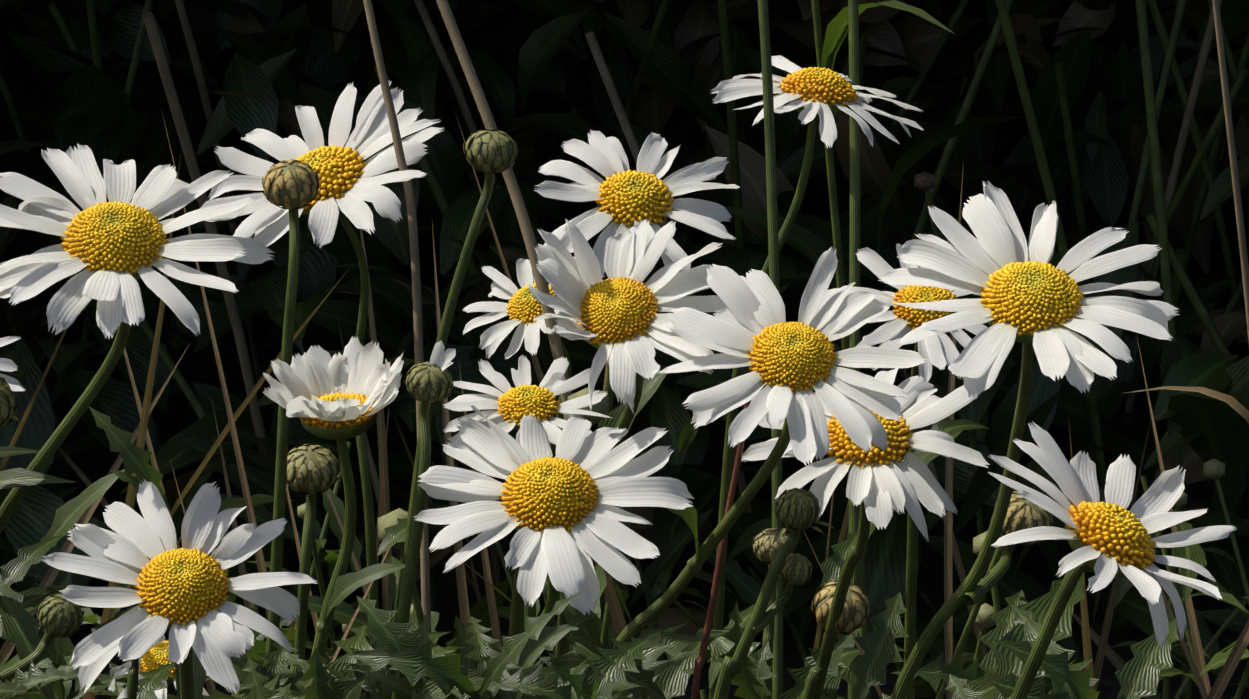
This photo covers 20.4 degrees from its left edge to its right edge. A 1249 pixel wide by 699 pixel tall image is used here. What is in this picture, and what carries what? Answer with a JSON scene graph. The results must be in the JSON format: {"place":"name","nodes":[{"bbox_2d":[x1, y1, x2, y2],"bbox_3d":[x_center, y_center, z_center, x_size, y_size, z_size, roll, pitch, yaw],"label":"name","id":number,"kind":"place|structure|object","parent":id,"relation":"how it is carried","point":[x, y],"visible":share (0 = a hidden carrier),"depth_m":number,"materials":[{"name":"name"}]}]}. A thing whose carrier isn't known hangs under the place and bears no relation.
{"place":"outdoors","nodes":[
{"label":"outdoors","id":0,"kind":"place"},
{"bbox_2d":[0,233,1248,698],"bbox_3d":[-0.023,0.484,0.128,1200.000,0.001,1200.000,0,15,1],"label":"ground","id":1,"kind":"structure","parent":0,"point":[1034,565],"depth_m":1.59,"materials":[{"name":"soil"}]},
{"bbox_2d":[0,377,19,427],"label":"bud","id":2,"kind":"object","parent":1,"relation":"on","point":[7,407],"visible":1,"depth_m":0.60,"materials":[{"name":"green plant"}]},
{"bbox_2d":[0,336,39,456],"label":"daisy","id":3,"kind":"object","parent":1,"relation":"on","point":[8,365],"visible":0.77,"depth_m":0.68,"materials":[{"name":"white plant"}]},
{"bbox_2d":[0,593,83,682],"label":"bud","id":4,"kind":"object","parent":1,"relation":"on","point":[58,615],"visible":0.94,"depth_m":0.60,"materials":[{"name":"green plant"}]},
{"bbox_2d":[127,658,138,698],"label":"stem","id":5,"kind":"object","parent":1,"relation":"on","point":[132,680],"depth_m":0.62,"materials":[{"name":"green plant"}]},
{"bbox_2d":[0,143,274,636],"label":"daisy","id":6,"kind":"object","parent":1,"relation":"on","point":[114,248],"visible":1,"depth_m":0.59,"materials":[{"name":"white plant"}]},
{"bbox_2d":[108,635,208,698],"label":"daisy","id":7,"kind":"object","parent":1,"relation":"on","point":[155,656],"visible":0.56,"depth_m":0.67,"materials":[{"name":"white plant"}]},
{"bbox_2d":[40,479,317,698],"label":"daisy","id":8,"kind":"object","parent":1,"relation":"on","point":[182,594],"visible":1,"depth_m":0.57,"materials":[{"name":"white plant"}]},
{"bbox_2d":[262,159,319,680],"bbox_3d":[-0.070,0.142,0.708,0.015,0.372,0.030,-11,19,-35],"label":"bud","id":9,"kind":"object","parent":1,"relation":"on","point":[293,185],"visible":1,"depth_m":0.66,"materials":[{"name":"green plant"}]},
{"bbox_2d":[286,444,340,694],"bbox_3d":[-0.069,0.169,0.719,0.029,0.314,0.016,14,20,42],"label":"bud","id":10,"kind":"object","parent":1,"relation":"on","point":[312,470],"visible":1,"depth_m":0.67,"materials":[{"name":"green plant"}]},
{"bbox_2d":[200,80,442,688],"bbox_3d":[-0.078,0.104,0.897,0.060,0.348,0.084,-5,16,-17],"label":"daisy","id":11,"kind":"object","parent":1,"relation":"on","point":[347,187],"visible":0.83,"depth_m":0.85,"materials":[{"name":"white plant"}]},
{"bbox_2d":[263,336,404,666],"bbox_3d":[-0.062,0.164,0.685,0.049,0.342,0.028,11,19,36],"label":"daisy","id":12,"kind":"object","parent":1,"relation":"on","point":[340,399],"visible":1,"depth_m":0.64,"materials":[{"name":"white plant"}]},
{"bbox_2d":[378,341,455,698],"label":"bud","id":13,"kind":"object","parent":1,"relation":"on","point":[427,384],"visible":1,"depth_m":0.60,"materials":[{"name":"green plant"}]},
{"bbox_2d":[392,129,517,698],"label":"bud","id":14,"kind":"object","parent":1,"relation":"on","point":[490,152],"visible":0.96,"depth_m":0.66,"materials":[{"name":"green plant"}]},
{"bbox_2d":[165,0,859,698],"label":"loose stems","id":15,"kind":"object","parent":1,"relation":"on","point":[511,182],"visible":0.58,"depth_m":0.80,"materials":[{"name":"plant"}]},
{"bbox_2d":[443,354,613,636],"bbox_3d":[-0.026,0.165,0.684,0.031,0.339,0.061,-10,18,-33],"label":"daisy","id":16,"kind":"object","parent":1,"relation":"on","point":[512,406],"visible":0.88,"depth_m":0.63,"materials":[{"name":"white plant"}]},
{"bbox_2d":[463,257,604,641],"bbox_3d":[-0.026,0.136,0.807,0.029,0.333,0.071,-5,16,-17],"label":"daisy","id":17,"kind":"object","parent":1,"relation":"on","point":[522,308],"visible":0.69,"depth_m":0.75,"materials":[{"name":"white plant"}]},
{"bbox_2d":[414,405,693,664],"bbox_3d":[-0.031,0.174,0.641,0.044,0.344,0.097,-13,20,-40],"label":"daisy","id":18,"kind":"object","parent":1,"relation":"on","point":[561,513],"visible":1,"depth_m":0.58,"materials":[{"name":"white plant"}]},
{"bbox_2d":[0,407,1178,698],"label":"leaves","id":19,"kind":"object","parent":1,"relation":"on","point":[460,665],"visible":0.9,"depth_m":0.62,"materials":[{"name":"green plant"}]},
{"bbox_2d":[0,0,1248,698],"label":"bed foliage","id":20,"kind":"object","parent":1,"relation":"on","point":[1078,140],"visible":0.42,"depth_m":1.61,"materials":[{"name":"green plant"}]},
{"bbox_2d":[0,0,1248,299],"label":"foliage","id":21,"kind":"object","parent":1,"relation":"on","point":[892,30],"visible":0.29,"depth_m":2.05,"materials":[{"name":"green plant"}]},
{"bbox_2d":[0,0,1248,698],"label":"grass stems","id":22,"kind":"object","parent":1,"relation":"on","point":[80,508],"visible":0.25,"depth_m":1.14,"materials":[{"name":"green plant"}]},
{"bbox_2d":[528,218,728,670],"bbox_3d":[-0.001,0.148,0.685,0.039,0.373,0.121,-1,15,-4],"label":"daisy","id":23,"kind":"object","parent":1,"relation":"on","point":[621,324],"visible":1,"depth_m":0.60,"materials":[{"name":"white plant"}]},
{"bbox_2d":[534,130,739,674],"bbox_3d":[0.004,0.129,0.771,0.042,0.365,0.091,1,15,4],"label":"daisy","id":24,"kind":"object","parent":1,"relation":"on","point":[624,197],"visible":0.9,"depth_m":0.70,"materials":[{"name":"white plant"}]},
{"bbox_2d":[543,247,926,649],"bbox_3d":[-0.012,0.157,0.658,0.141,0.369,0.041,11,19,36],"label":"daisy","id":25,"kind":"object","parent":1,"relation":"on","point":[793,368],"visible":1,"depth_m":0.58,"materials":[{"name":"white plant"}]},
{"bbox_2d":[752,528,793,698],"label":"bud","id":26,"kind":"object","parent":1,"relation":"on","point":[765,549],"visible":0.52,"depth_m":0.70,"materials":[{"name":"green plant"}]},
{"bbox_2d":[713,488,835,698],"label":"bud","id":27,"kind":"object","parent":1,"relation":"on","point":[797,510],"visible":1,"depth_m":0.60,"materials":[{"name":"green plant"}]},
{"bbox_2d":[752,553,813,634],"bbox_3d":[0.027,0.042,0.604,0.009,0.013,0.011,12,34,-7],"label":"bud","id":28,"kind":"object","parent":27,"relation":"on","point":[796,569],"visible":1,"depth_m":0.60,"materials":[{"name":"green plant"}]},
{"bbox_2d":[709,55,922,698],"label":"daisy","id":29,"kind":"object","parent":1,"relation":"on","point":[811,95],"visible":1,"depth_m":0.82,"materials":[{"name":"white plant"}]},
{"bbox_2d":[801,580,871,698],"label":"bud","id":30,"kind":"object","parent":1,"relation":"on","point":[857,610],"visible":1,"depth_m":0.66,"materials":[{"name":"green plant"}]},
{"bbox_2d":[741,368,989,698],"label":"daisy","id":31,"kind":"object","parent":1,"relation":"on","point":[896,476],"visible":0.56,"depth_m":0.63,"materials":[{"name":"white plant"}]},
{"bbox_2d":[827,241,988,698],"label":"daisy","id":32,"kind":"object","parent":1,"relation":"on","point":[940,351],"visible":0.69,"depth_m":0.77,"materials":[{"name":"white plant"}]},
{"bbox_2d":[877,181,1179,698],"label":"daisy","id":33,"kind":"object","parent":1,"relation":"on","point":[1039,304],"visible":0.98,"depth_m":0.58,"materials":[{"name":"white plant"}]},
{"bbox_2d":[963,491,1053,606],"bbox_3d":[0.067,0.035,0.624,0.023,0.017,0.011,-11,19,-36],"label":"bud","id":34,"kind":"object","parent":33,"relation":"on","point":[1022,513],"visible":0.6,"depth_m":0.62,"materials":[{"name":"green plant"}]},
{"bbox_2d":[988,422,1235,698],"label":"daisy","id":35,"kind":"object","parent":1,"relation":"on","point":[1110,539],"visible":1,"depth_m":0.52,"materials":[{"name":"white plant"}]}
]}

